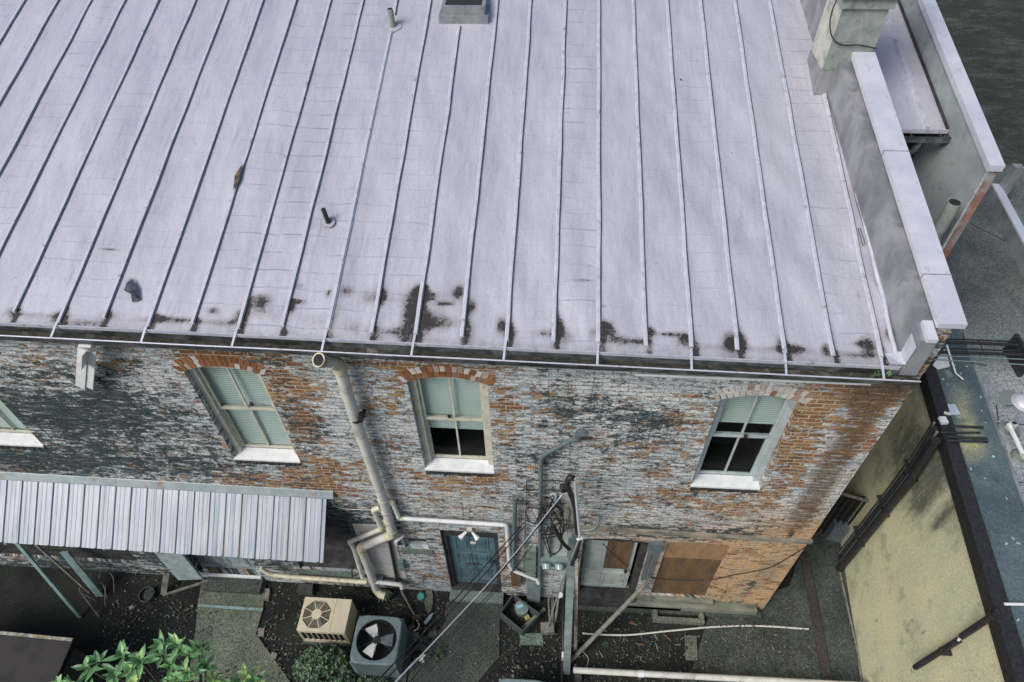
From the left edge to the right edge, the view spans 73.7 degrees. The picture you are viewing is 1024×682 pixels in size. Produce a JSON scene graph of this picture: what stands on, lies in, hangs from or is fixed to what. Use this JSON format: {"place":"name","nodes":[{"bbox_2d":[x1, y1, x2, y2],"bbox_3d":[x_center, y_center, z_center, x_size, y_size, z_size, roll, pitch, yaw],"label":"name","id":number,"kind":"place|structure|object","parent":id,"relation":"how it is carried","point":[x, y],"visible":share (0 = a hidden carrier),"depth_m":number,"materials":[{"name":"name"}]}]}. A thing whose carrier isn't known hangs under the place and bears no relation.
{"place":"outdoors","nodes":[
{"label":"outdoors","id":0,"kind":"place"},
{"bbox_2d":[190,579,289,681],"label":"path","id":1,"kind":"structure","parent":0,"point":[244,630],"depth_m":13.14,"materials":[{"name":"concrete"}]},
{"bbox_2d":[198,604,262,610],"bbox_3d":[-5.562,5.267,13.489,1.311,0.030,0.050,2,48,3],"label":"joint board","id":2,"kind":"object","parent":1,"relation":"on","point":[229,607],"visible":1,"depth_m":13.48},
{"bbox_2d":[203,576,264,594],"bbox_3d":[-5.594,4.924,13.764,1.150,0.140,0.295,2,48,3],"label":"concrete step","id":3,"kind":"object","parent":1,"relation":"on","point":[233,585],"visible":1,"depth_m":13.69,"materials":[{"name":"concrete"}]},
{"bbox_2d":[0,531,816,681],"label":"ground","id":4,"kind":"structure","parent":0,"point":[31,601],"depth_m":13.33,"materials":[{"name":"brown soil"}]},
{"bbox_2d":[14,543,81,617],"bbox_3d":[-8.723,4.455,12.808,0.085,2.280,0.812,-26,53,-21],"label":"leaning board","id":5,"kind":"object","parent":4,"relation":"on","point":[33,562],"visible":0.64,"depth_m":12.81,"materials":[{"name":"wood"}]},
{"bbox_2d":[0,631,107,681],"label":"shed","id":6,"kind":"structure","parent":4,"relation":"on","point":[24,657],"depth_m":11.60,"materials":[{"name":"grey"}]},
{"bbox_2d":[33,544,90,592],"bbox_3d":[-8.711,4.393,13.214,0.513,1.750,0.053,30,55,25],"label":"dark pole","id":7,"kind":"object","parent":4,"relation":"on","point":[52,559],"visible":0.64,"depth_m":13.20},
{"bbox_2d":[60,551,103,596],"bbox_3d":[-8.424,4.577,13.391,0.160,1.270,0.611,-30,54,-23],"label":"wide board","id":8,"kind":"object","parent":4,"relation":"on","point":[78,569],"visible":1,"depth_m":13.35,"materials":[{"name":"wood"}]},
{"bbox_2d":[79,590,99,616],"bbox_3d":[-8.274,5.142,13.375,0.042,0.508,0.457,-34,56,-26],"label":"dark pole","id":9,"kind":"object","parent":4,"relation":"on","point":[89,603],"visible":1,"depth_m":13.36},
{"bbox_2d":[51,630,229,681],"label":"loquat tree","id":10,"kind":"object","parent":4,"relation":"on","point":[138,660],"visible":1,"depth_m":8.44,"materials":[{"name":"green plant"}]},
{"bbox_2d":[138,586,155,603],"bbox_3d":[-7.311,5.090,13.682,0.310,0.100,0.308,2,48,3],"label":"round tub","id":11,"kind":"object","parent":4,"relation":"on","point":[150,596],"visible":1,"depth_m":13.68,"materials":[{"name":"plastic"}]},
{"bbox_2d":[160,571,169,594],"bbox_3d":[-6.930,4.842,13.647,0.120,0.486,0.378,23,52,20],"label":"short post","id":12,"kind":"object","parent":4,"relation":"on","point":[165,582],"visible":1,"depth_m":13.62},
{"bbox_2d":[163,580,207,596],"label":"ground beam","id":13,"kind":"structure","parent":4,"relation":"on","point":[185,588],"depth_m":13.71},
{"bbox_2d":[230,661,267,681],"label":"young tree","id":14,"kind":"object","parent":4,"relation":"on","point":[242,672],"visible":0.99,"depth_m":9.08,"materials":[{"name":"green plant"}]},
{"bbox_2d":[258,628,264,636],"bbox_3d":[-4.838,5.627,13.175,0.124,0.070,0.165,-5,48,-3],"label":"edging stone","id":15,"kind":"object","parent":4,"relation":"on","point":[261,632],"visible":1,"depth_m":13.15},
{"bbox_2d":[264,588,270,600],"bbox_3d":[-4.901,5.084,13.665,0.096,0.070,0.248,-5,48,-3],"label":"edging stone","id":16,"kind":"object","parent":4,"relation":"on","point":[267,595],"visible":1,"depth_m":13.64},
{"bbox_2d":[297,583,313,595],"bbox_3d":[-4.123,4.980,13.680,0.319,0.160,0.176,2,48,3],"label":"concrete footing","id":17,"kind":"object","parent":4,"relation":"on","point":[305,589],"visible":1,"depth_m":13.62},
{"bbox_2d":[292,642,360,681],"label":"shrub","id":18,"kind":"object","parent":4,"relation":"on","point":[325,666],"visible":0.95,"depth_m":12.29,"materials":[{"name":"green plant"}]},
{"bbox_2d":[297,597,359,646],"bbox_3d":[-3.491,5.327,12.982,0.960,0.692,0.677,2,48,3],"label":"air conditioner","id":19,"kind":"object","parent":4,"relation":"on","point":[327,621],"visible":0.99,"depth_m":12.81,"materials":[{"name":"beige paint"}]},
{"bbox_2d":[343,674,397,681],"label":"shrub","id":20,"kind":"object","parent":4,"relation":"on","point":[364,677],"visible":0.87,"depth_m":12.45,"materials":[{"name":"green plant"}]},
{"bbox_2d":[351,559,408,607],"bbox_3d":[-2.590,4.495,12.950,1.168,1.893,0.210,10,49,10],"label":"black tube","id":21,"kind":"object","parent":4,"relation":"on","point":[370,597],"visible":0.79,"depth_m":13.51,"materials":[{"name":"rubber"}]},
{"bbox_2d":[350,615,413,681],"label":"air conditioner","id":22,"kind":"object","parent":4,"relation":"on","point":[381,645],"visible":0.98,"depth_m":12.36,"materials":[{"name":"grey paint"}]},
{"bbox_2d":[159,594,658,670],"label":"ground weeds","id":23,"kind":"object","parent":4,"relation":"on","point":[596,654],"visible":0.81,"depth_m":13.21,"materials":[{"name":"green plant"}]},
{"bbox_2d":[418,635,429,642],"bbox_3d":[-1.684,5.693,13.036,0.200,0.060,0.120,6,49,7],"label":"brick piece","id":24,"kind":"object","parent":4,"relation":"on","point":[421,638],"visible":0.82,"depth_m":13.01,"materials":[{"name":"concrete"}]},
{"bbox_2d":[99,574,822,681],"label":"leaf litter","id":25,"kind":"object","parent":4,"relation":"on","point":[555,651],"visible":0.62,"depth_m":12.93,"materials":[{"name":"plant"}]},
{"bbox_2d":[0,0,967,614],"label":"brick building","id":26,"kind":"structure","parent":4,"relation":"on","point":[682,264],"depth_m":9.22,"materials":[{"name":"silver metal"}]},
{"bbox_2d":[0,400,46,450],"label":"window","id":27,"kind":"structure","parent":26,"relation":"in","point":[22,440],"depth_m":10.47,"materials":[{"name":"beige paint"}]},
{"bbox_2d":[75,344,96,389],"bbox_3d":[-5.369,0.315,8.573,0.775,1.074,0.219,8,49,8],"label":"gutter leader","id":28,"kind":"object","parent":26,"relation":"attached to","point":[85,363],"visible":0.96,"depth_m":8.55,"materials":[{"name":"white paint"}]},
{"bbox_2d":[0,472,332,562],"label":"metal awning","id":29,"kind":"object","parent":26,"relation":"attached to","point":[270,523],"visible":1,"depth_m":11.05,"materials":[{"name":"metal"}]},
{"bbox_2d":[154,552,203,579],"bbox_3d":[-6.411,4.291,13.120,0.746,1.064,0.209,2,48,3],"label":"panel board","id":30,"kind":"object","parent":26,"relation":"attached to","point":[180,566],"visible":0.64,"depth_m":13.12,"materials":[{"name":"grey paint"}]},
{"bbox_2d":[194,555,261,578],"bbox_3d":[-5.710,3.961,13.021,1.330,2.157,0.220,2,48,3],"label":"door","id":31,"kind":"structure","parent":26,"relation":"in","point":[206,561],"depth_m":13.67,"materials":[{"name":"grey paint"}]},
{"bbox_2d":[189,366,301,465],"bbox_3d":[-3.709,1.019,9.608,1.030,2.317,0.264,2,48,3],"label":"window","id":32,"kind":"structure","parent":26,"relation":"in","point":[228,391],"depth_m":9.76,"materials":[{"name":"beige paint"}]},
{"bbox_2d":[259,566,366,584],"bbox_3d":[-3.805,4.479,13.051,2.060,0.343,0.128,2,48,3],"label":"pipe","id":33,"kind":"object","parent":26,"relation":"attached to","point":[308,577],"visible":1,"depth_m":13.07,"materials":[{"name":"plastic"}]},
{"bbox_2d":[312,352,397,599],"bbox_3d":[-2.377,2.544,10.700,0.881,7.402,0.427,2,48,3],"label":"drain pipe","id":34,"kind":"object","parent":26,"relation":"attached to","point":[338,367],"visible":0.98,"depth_m":9.75,"materials":[{"name":"white plastic"}]},
{"bbox_2d":[347,505,403,589],"bbox_3d":[-2.512,3.712,12.117,0.851,3.090,0.179,2,48,3],"label":"side pipe","id":35,"kind":"object","parent":26,"relation":"attached to","point":[379,528],"visible":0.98,"depth_m":11.94,"materials":[{"name":"white plastic"}]},
{"bbox_2d":[388,541,398,581],"bbox_3d":[-2.199,4.084,12.649,0.177,1.905,0.056,2,48,3],"label":"black riser","id":36,"kind":"object","parent":26,"relation":"attached to","point":[393,560],"visible":0.77,"depth_m":12.59,"materials":[{"name":"metal"}]},
{"bbox_2d":[397,559,405,570],"bbox_3d":[-2.063,4.194,12.771,0.100,0.364,0.077,2,48,3],"label":"outlet box","id":37,"kind":"object","parent":26,"relation":"attached to","point":[401,564],"visible":1,"depth_m":12.69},
{"bbox_2d":[403,537,432,554],"bbox_3d":[-1.691,3.587,12.240,0.530,0.580,0.220,2,48,3],"label":"window","id":38,"kind":"structure","parent":26,"relation":"in","point":[423,541],"depth_m":12.31,"materials":[{"name":"glass"}]},
{"bbox_2d":[375,522,524,681],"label":"overhead wire","id":39,"kind":"object","parent":26,"relation":"attached to","point":[403,653],"visible":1,"depth_m":8.95,"materials":[{"name":"black rubber"}]},
{"bbox_2d":[409,377,494,476],"bbox_3d":[-0.795,1.151,9.469,1.050,2.327,0.264,2,48,3],"label":"window","id":40,"kind":"structure","parent":26,"relation":"in","point":[467,434],"depth_m":9.61,"materials":[{"name":"glass"}]},
{"bbox_2d":[383,524,525,681],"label":"overhead wire","id":41,"kind":"object","parent":26,"relation":"attached to","point":[433,629],"visible":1,"depth_m":8.92,"materials":[{"name":"black rubber"}]},
{"bbox_2d":[388,497,539,584],"bbox_3d":[-0.767,3.488,11.769,2.560,2.962,0.111,2,48,3],"label":"door pipe","id":42,"kind":"object","parent":26,"relation":"attached to","point":[392,503],"depth_m":11.20,"materials":[{"name":"metal"}]},
{"bbox_2d":[400,543,533,681],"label":"overhead wire","id":43,"kind":"object","parent":26,"relation":"attached to","point":[459,624],"visible":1,"depth_m":9.74,"materials":[{"name":"black rubber"}]},
{"bbox_2d":[409,549,527,681],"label":"overhead wire","id":44,"kind":"object","parent":26,"relation":"attached to","point":[430,657],"visible":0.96,"depth_m":9.73,"materials":[{"name":"black rubber"}]},
{"bbox_2d":[458,527,479,540],"bbox_3d":[-0.722,3.263,11.514,0.373,0.146,0.200,2,48,3],"label":"floodlight","id":45,"kind":"object","parent":26,"relation":"attached to","point":[463,534],"visible":1,"depth_m":11.48,"materials":[{"name":"beige paint"}]},
{"bbox_2d":[441,530,500,591],"bbox_3d":[-0.718,4.047,12.665,0.999,2.580,0.210,2,48,3],"label":"door","id":46,"kind":"structure","parent":26,"relation":"in","point":[466,557],"depth_m":12.73,"materials":[{"name":"blue paint"}]},
{"bbox_2d":[395,493,563,681],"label":"overhead wire","id":47,"kind":"object","parent":26,"relation":"attached to","point":[408,668],"visible":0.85,"depth_m":8.87,"materials":[{"name":"metal"}]},
{"bbox_2d":[511,494,518,572],"bbox_3d":[0.043,3.320,11.502,0.168,2.799,0.111,2,48,3],"label":"capped pipe","id":48,"kind":"object","parent":26,"relation":"attached to","point":[515,499],"visible":0.82,"depth_m":11.12,"materials":[{"name":"metal"}]},
{"bbox_2d":[511,569,520,585],"bbox_3d":[0.079,4.455,12.844,0.183,0.563,0.087,2,48,3],"label":"brown box","id":49,"kind":"object","parent":26,"relation":"attached to","point":[515,579],"visible":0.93,"depth_m":12.80,"materials":[{"name":"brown wood"}]},
{"bbox_2d":[482,502,556,591],"bbox_3d":[0.109,2.978,9.796,0.140,0.577,1.771,29,55,24],"label":"overhead wire","id":50,"kind":"object","parent":26,"relation":"attached to","point":[519,549],"visible":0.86,"depth_m":9.64,"materials":[{"name":"metal"}]},
{"bbox_2d":[537,505,562,534],"bbox_3d":[0.611,2.796,10.711,0.423,1.129,0.119,-4,48,-2],"label":"cable loop","id":51,"kind":"object","parent":50,"relation":"hanging from","point":[551,527],"visible":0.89,"depth_m":10.66,"materials":[{"name":"black rubber"}]},
{"bbox_2d":[523,518,525,584],"bbox_3d":[0.215,3.756,12.046,0.075,2.661,0.028,2,48,3],"label":"thin conduit","id":52,"kind":"object","parent":26,"relation":"attached to","point":[524,548],"visible":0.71,"depth_m":11.79,"materials":[{"name":"metal"}]},
{"bbox_2d":[525,545,535,581],"bbox_3d":[0.339,4.041,12.349,0.187,1.317,0.097,2,48,3],"label":"tall panel","id":53,"kind":"object","parent":26,"relation":"attached to","point":[530,563],"visible":0.86,"depth_m":12.19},
{"bbox_2d":[527,581,540,602],"bbox_3d":[0.420,4.863,13.243,0.254,1.066,0.117,2,48,3],"label":"panel","id":54,"kind":"object","parent":26,"relation":"attached to","point":[533,592],"visible":0.64,"depth_m":13.12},
{"bbox_2d":[525,480,564,517],"bbox_3d":[0.510,2.494,10.632,0.622,1.268,0.026,2,48,3],"label":"wall cable","id":55,"kind":"object","parent":26,"relation":"attached to","point":[536,480],"depth_m":10.21,"materials":[{"name":"black rubber"}]},
{"bbox_2d":[534,511,562,538],"bbox_3d":[0.582,3.001,10.956,0.452,0.971,0.127,7,49,7],"label":"cable loop","id":56,"kind":"object","parent":26,"relation":"attached to","point":[557,518],"visible":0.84,"depth_m":10.77,"materials":[{"name":"black rubber"}]},
{"bbox_2d":[540,554,568,570],"bbox_3d":[0.750,3.938,12.079,0.504,0.220,0.252,2,48,3],"label":"meter box","id":57,"kind":"object","parent":26,"relation":"attached to","point":[558,562],"visible":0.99,"depth_m":12.02,"materials":[{"name":"grey metal"}]},
{"bbox_2d":[547,523,550,557],"bbox_3d":[0.637,3.462,11.661,0.068,1.360,0.056,2,48,3],"label":"stub conduit","id":58,"kind":"object","parent":57,"relation":"on","point":[549,542],"visible":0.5,"depth_m":11.55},
{"bbox_2d":[542,532,571,555],"bbox_3d":[0.764,3.549,11.819,0.508,0.954,0.017,2,48,3],"label":"backboard","id":59,"kind":"object","parent":26,"relation":"attached to","point":[555,544],"visible":0.5,"depth_m":11.79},
{"bbox_2d":[545,502,570,534],"bbox_3d":[0.722,2.792,10.696,0.413,1.007,0.101,-6,48,-4],"label":"cable loop","id":60,"kind":"object","parent":26,"relation":"attached to","point":[551,517],"visible":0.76,"depth_m":10.61,"materials":[{"name":"black rubber"}]},
{"bbox_2d":[551,523,570,550],"bbox_3d":[0.801,3.215,11.077,0.371,0.948,0.123,-5,48,-3],"label":"cable coil","id":61,"kind":"object","parent":60,"relation":"hanging from","point":[560,538],"visible":1,"depth_m":10.92,"materials":[{"name":"black rubber"}]},
{"bbox_2d":[522,514,598,530],"bbox_3d":[0.785,2.920,11.072,1.237,0.542,0.043,2,48,3],"label":"teal cable","id":62,"kind":"object","parent":26,"relation":"attached to","point":[570,529],"visible":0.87,"depth_m":11.19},
{"bbox_2d":[538,429,583,580],"bbox_3d":[0.701,2.849,10.895,0.584,4.987,0.145,2,48,3],"label":"grey conduit","id":63,"kind":"object","parent":26,"relation":"attached to","point":[577,436],"visible":0.92,"depth_m":9.92,"materials":[{"name":"metal"}]},
{"bbox_2d":[564,493,573,519],"bbox_3d":[0.914,2.608,10.762,0.181,0.842,0.009,2,48,3],"label":"mounting board","id":64,"kind":"object","parent":26,"relation":"attached to","point":[567,505],"visible":0.5,"depth_m":10.82,"materials":[{"name":"paint"}]},
{"bbox_2d":[564,536,577,581],"bbox_3d":[1.058,3.905,12.164,0.179,1.788,0.047,2,48,3],"label":"edge board","id":65,"kind":"object","parent":26,"relation":"attached to","point":[572,541],"visible":0.36,"depth_m":11.67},
{"bbox_2d":[580,540,637,587],"bbox_3d":[1.749,4.083,12.515,0.896,2.124,0.120,2,48,3],"label":"door","id":66,"kind":"structure","parent":26,"relation":"in","point":[601,567],"depth_m":12.47,"materials":[{"name":"white wood"}]},
{"bbox_2d":[641,541,663,580],"bbox_3d":[2.432,3.885,11.985,0.240,1.491,0.077,2,48,3],"label":"conduit box","id":67,"kind":"object","parent":26,"relation":"attached to","point":[656,547],"visible":1,"depth_m":11.73,"materials":[{"name":"grey paint"}]},
{"bbox_2d":[652,546,806,580],"bbox_3d":[3.694,3.864,11.855,2.309,1.626,0.018,2,48,3],"label":"wall cable","id":68,"kind":"object","parent":26,"relation":"attached to","point":[734,574],"depth_m":12.14,"materials":[{"name":"black rubber"}]},
{"bbox_2d":[690,395,796,492],"bbox_3d":[3.118,1.367,9.326,1.010,2.317,0.264,2,48,3],"label":"window","id":69,"kind":"structure","parent":26,"relation":"in","point":[764,419],"depth_m":9.47,"materials":[{"name":"white paint"}]},
{"bbox_2d":[871,370,894,377],"bbox_3d":[4.153,0.369,7.696,0.322,0.069,0.103,-9,48,-7],"label":"gutter weed","id":70,"kind":"object","parent":26,"relation":"on","point":[889,372],"visible":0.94,"depth_m":7.68,"materials":[{"name":"green plant"}]},
{"bbox_2d":[500,594,539,635],"bbox_3d":[0.145,5.314,13.173,0.657,0.280,0.475,28,54,24],"label":"wooden crate","id":71,"kind":"object","parent":4,"relation":"on","point":[509,608],"visible":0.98,"depth_m":13.20,"materials":[{"name":"wood"}]},
{"bbox_2d":[515,601,528,617],"bbox_3d":[0.187,5.218,13.261,0.270,0.227,0.270,2,48,3],"label":"paint bucket","id":72,"kind":"object","parent":71,"relation":"in","point":[521,612],"visible":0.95,"depth_m":13.16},
{"bbox_2d":[520,608,545,629],"bbox_3d":[0.399,5.382,13.201,0.623,0.120,0.060,-30,54,-23],"label":"short plank","id":73,"kind":"object","parent":71,"relation":"on","point":[541,611],"visible":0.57,"depth_m":13.18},
{"bbox_2d":[499,678,541,681],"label":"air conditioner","id":74,"kind":"object","parent":4,"relation":"on","point":[513,680],"visible":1,"depth_m":11.73,"materials":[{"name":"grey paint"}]},
{"bbox_2d":[520,633,542,645],"bbox_3d":[0.365,5.690,13.012,0.439,0.050,0.226,-1,48,0],"label":"paving slab","id":75,"kind":"object","parent":4,"relation":"on","point":[529,639],"depth_m":12.99,"materials":[{"name":"grey concrete"}]},
{"bbox_2d":[540,474,583,681],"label":"service mast","id":76,"kind":"object","parent":4,"relation":"on","point":[547,628],"visible":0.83,"depth_m":11.21,"materials":[{"name":"metal"}]},
{"bbox_2d":[563,563,574,674],"bbox_3d":[1.005,4.982,12.149,0.133,2.274,1.156,1,48,2],"label":"channel post","id":77,"kind":"object","parent":4,"relation":"on","point":[568,617],"visible":1,"depth_m":12.08,"materials":[{"name":"metal"}]},
{"bbox_2d":[574,557,577,649],"bbox_3d":[1.143,4.734,12.193,0.065,2.512,0.730,-5,48,-3],"label":"rusty post","id":78,"kind":"object","parent":4,"relation":"on","point":[575,603],"visible":0.93,"depth_m":12.12,"materials":[{"name":"metal"}]},
{"bbox_2d":[570,577,652,663],"bbox_3d":[1.799,5.169,12.597,1.933,1.321,0.084,-29,53,-22],"label":"leaning pole","id":79,"kind":"object","parent":4,"relation":"on","point":[620,609],"visible":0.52,"depth_m":12.56,"materials":[{"name":"wood"}]},
{"bbox_2d":[573,597,761,619],"bbox_3d":[2.965,5.234,13.335,3.700,0.110,0.220,2,48,3],"label":"yard strip","id":80,"kind":"object","parent":4,"relation":"on","point":[757,616],"visible":0.43,"depth_m":13.24,"materials":[{"name":"concrete"}]},
{"bbox_2d":[652,609,704,625],"bbox_3d":[3.206,5.341,13.187,0.971,0.140,0.204,2,48,3],"label":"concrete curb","id":81,"kind":"object","parent":4,"relation":"on","point":[678,619],"visible":1,"depth_m":13.12,"materials":[{"name":"concrete"}]},
{"bbox_2d":[685,635,697,660],"bbox_3d":[3.373,5.783,12.862,0.221,0.045,0.471,5,48,5],"label":"dark slab","id":82,"kind":"object","parent":4,"relation":"on","point":[693,647],"depth_m":12.83,"materials":[{"name":"concrete"}]},
{"bbox_2d":[582,625,808,635],"bbox_3d":[3.505,5.530,13.063,4.322,0.031,0.138,-2,48,0],"label":"ground hose","id":83,"kind":"object","parent":4,"relation":"on","point":[693,629],"visible":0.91,"depth_m":13.05,"materials":[{"name":"rubber"}]},
{"bbox_2d":[573,667,857,681],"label":"yard pipe","id":84,"kind":"object","parent":4,"relation":"on","point":[691,677],"visible":1,"depth_m":12.23,"materials":[{"name":"white plastic"}]},
{"bbox_2d":[841,0,1023,681],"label":"neighbour building","id":85,"kind":"structure","parent":4,"relation":"on","point":[935,563],"depth_m":11.21,"materials":[{"name":"beige paint"}]},
{"bbox_2d":[816,492,868,533],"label":"alley gate","id":86,"kind":"structure","parent":85,"relation":"attached to","point":[844,507],"depth_m":13.59,"materials":[{"name":"black metal"}]},
{"bbox_2d":[836,411,988,571],"bbox_3d":[6.849,2.882,12.194,0.826,4.777,0.588,2,48,3],"label":"riser bundle","id":87,"kind":"object","parent":85,"relation":"attached to","point":[899,486],"visible":1,"depth_m":11.55,"materials":[{"name":"black metal"}]},
{"bbox_2d":[933,349,949,369],"bbox_3d":[7.152,0.320,11.275,0.211,0.140,0.417,36,58,29],"label":"metal flap","id":88,"kind":"object","parent":85,"relation":"on","point":[938,364],"visible":0.93,"depth_m":11.24,"materials":[{"name":"white paint"}]},
{"bbox_2d":[942,370,952,377],"bbox_3d":[7.140,0.535,11.183,0.100,0.050,0.130,-2,48,-1],"label":"junction box","id":89,"kind":"object","parent":85,"relation":"on","point":[947,373],"visible":1,"depth_m":11.16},
{"bbox_2d":[947,404,960,414],"bbox_3d":[6.927,1.075,10.725,0.150,0.008,0.200,-2,48,-1],"label":"scrap sheet","id":90,"kind":"object","parent":85,"relation":"on","point":[953,410],"visible":1,"depth_m":10.72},
{"bbox_2d":[946,345,962,379],"bbox_3d":[7.169,0.350,11.086,0.085,0.323,0.538,-17,50,-14],"label":"bent rod","id":91,"kind":"object","parent":85,"relation":"on","point":[956,373],"visible":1,"depth_m":11.08,"materials":[{"name":"white paint"}]},
{"bbox_2d":[912,609,1001,669],"bbox_3d":[6.154,4.202,9.495,0.149,2.445,0.165,2,48,3],"label":"black pipe","id":92,"kind":"object","parent":85,"relation":"attached to","point":[945,649],"visible":0.99,"depth_m":9.37,"materials":[{"name":"metal"}]},
{"bbox_2d":[933,333,1023,376],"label":"pipe bundle","id":93,"kind":"object","parent":85,"relation":"on","point":[1013,350],"visible":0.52,"depth_m":11.19,"materials":[{"name":"black metal"}]},
{"bbox_2d":[942,364,1019,621],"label":"paint flakes","id":94,"kind":"object","parent":85,"relation":"on","point":[1006,543],"visible":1,"depth_m":10.13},
{"bbox_2d":[984,164,1023,276],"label":"roof kerb","id":95,"kind":"structure","parent":85,"relation":"on","point":[1005,216],"depth_m":13.66,"materials":[{"name":"concrete"}]},
{"bbox_2d":[997,421,1019,439],"bbox_3d":[7.645,1.312,10.457,0.337,0.212,0.340,2,48,3],"label":"roof post","id":96,"kind":"object","parent":85,"relation":"on","point":[1003,429],"visible":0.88,"depth_m":10.46,"materials":[{"name":"beige paint"}]},
{"bbox_2d":[1004,602,1023,605],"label":"white pipe","id":97,"kind":"object","parent":85,"relation":"on","point":[1012,604],"visible":1,"depth_m":8.64,"materials":[{"name":"paint"}]},
{"bbox_2d":[1010,449,1023,467],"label":"roof post","id":98,"kind":"object","parent":85,"relation":"on","point":[1017,457],"visible":0.92,"depth_m":10.16,"materials":[{"name":"metal"}]},
{"bbox_2d":[1006,423,1023,453],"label":"strut","id":99,"kind":"object","parent":98,"relation":"on","point":[1015,438],"visible":1,"depth_m":10.11,"materials":[{"name":"white paint"}]},
{"bbox_2d":[1011,393,1023,411],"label":"roof dome","id":100,"kind":"structure","parent":85,"relation":"on","point":[1017,400],"depth_m":10.82,"materials":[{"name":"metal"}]},
{"bbox_2d":[873,0,1004,258],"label":"narrow building","id":101,"kind":"structure","parent":4,"relation":"on","point":[957,159],"depth_m":9.75,"materials":[{"name":"concrete"}]},
{"bbox_2d":[424,589,432,613],"bbox_3d":[-1.655,5.147,13.533,0.191,0.050,0.505,2,48,3],"label":"grey stone","id":102,"kind":"object","parent":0,"point":[428,601],"visible":1,"depth_m":13.51,"materials":[{"name":"stone"}]},
{"bbox_2d":[406,616,499,681],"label":"concrete walkway","id":103,"kind":"structure","parent":0,"point":[467,651],"depth_m":12.86,"materials":[{"name":"concrete"}]},
{"bbox_2d":[422,647,445,660],"bbox_3d":[-1.467,5.870,12.808,0.463,0.168,0.255,2,48,3],"label":"ivy clump","id":104,"kind":"object","parent":103,"relation":"on","point":[442,653],"visible":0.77,"depth_m":12.78,"materials":[{"name":"green plant"}]},
{"bbox_2d":[445,601,502,619],"bbox_3d":[-0.743,5.283,13.373,1.120,0.075,0.275,2,48,3],"label":"concrete step","id":105,"kind":"object","parent":103,"relation":"on","point":[488,611],"visible":0.86,"depth_m":13.34,"materials":[{"name":"concrete"}]},
{"bbox_2d":[449,589,503,604],"bbox_3d":[-0.698,5.070,13.507,1.060,0.160,0.215,2,48,3],"label":"concrete step","id":106,"kind":"object","parent":103,"relation":"on","point":[494,598],"visible":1,"depth_m":13.43,"materials":[{"name":"concrete"}]},
{"bbox_2d":[681,529,859,681],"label":"alley paving","id":107,"kind":"structure","parent":0,"point":[822,552],"depth_m":13.00,"materials":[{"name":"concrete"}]},
{"bbox_2d":[800,553,832,679],"bbox_3d":[5.876,5.331,13.208,0.181,0.070,2.569,4,48,5],"label":"alley gutter strip","id":108,"kind":"object","parent":107,"relation":"on","point":[823,658],"visible":0.78,"depth_m":13.12,"materials":[{"name":"concrete"}]},
{"bbox_2d":[826,519,849,542],"bbox_3d":[6.883,3.949,14.063,0.633,0.570,0.246,7,49,8],"label":"condenser","id":109,"kind":"object","parent":107,"relation":"on","point":[837,532],"visible":0.57,"depth_m":13.98,"materials":[{"name":"grey paint"}]},
{"bbox_2d":[839,572,862,681],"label":"ground pipe","id":110,"kind":"object","parent":107,"relation":"on","point":[853,632],"visible":1,"depth_m":13.01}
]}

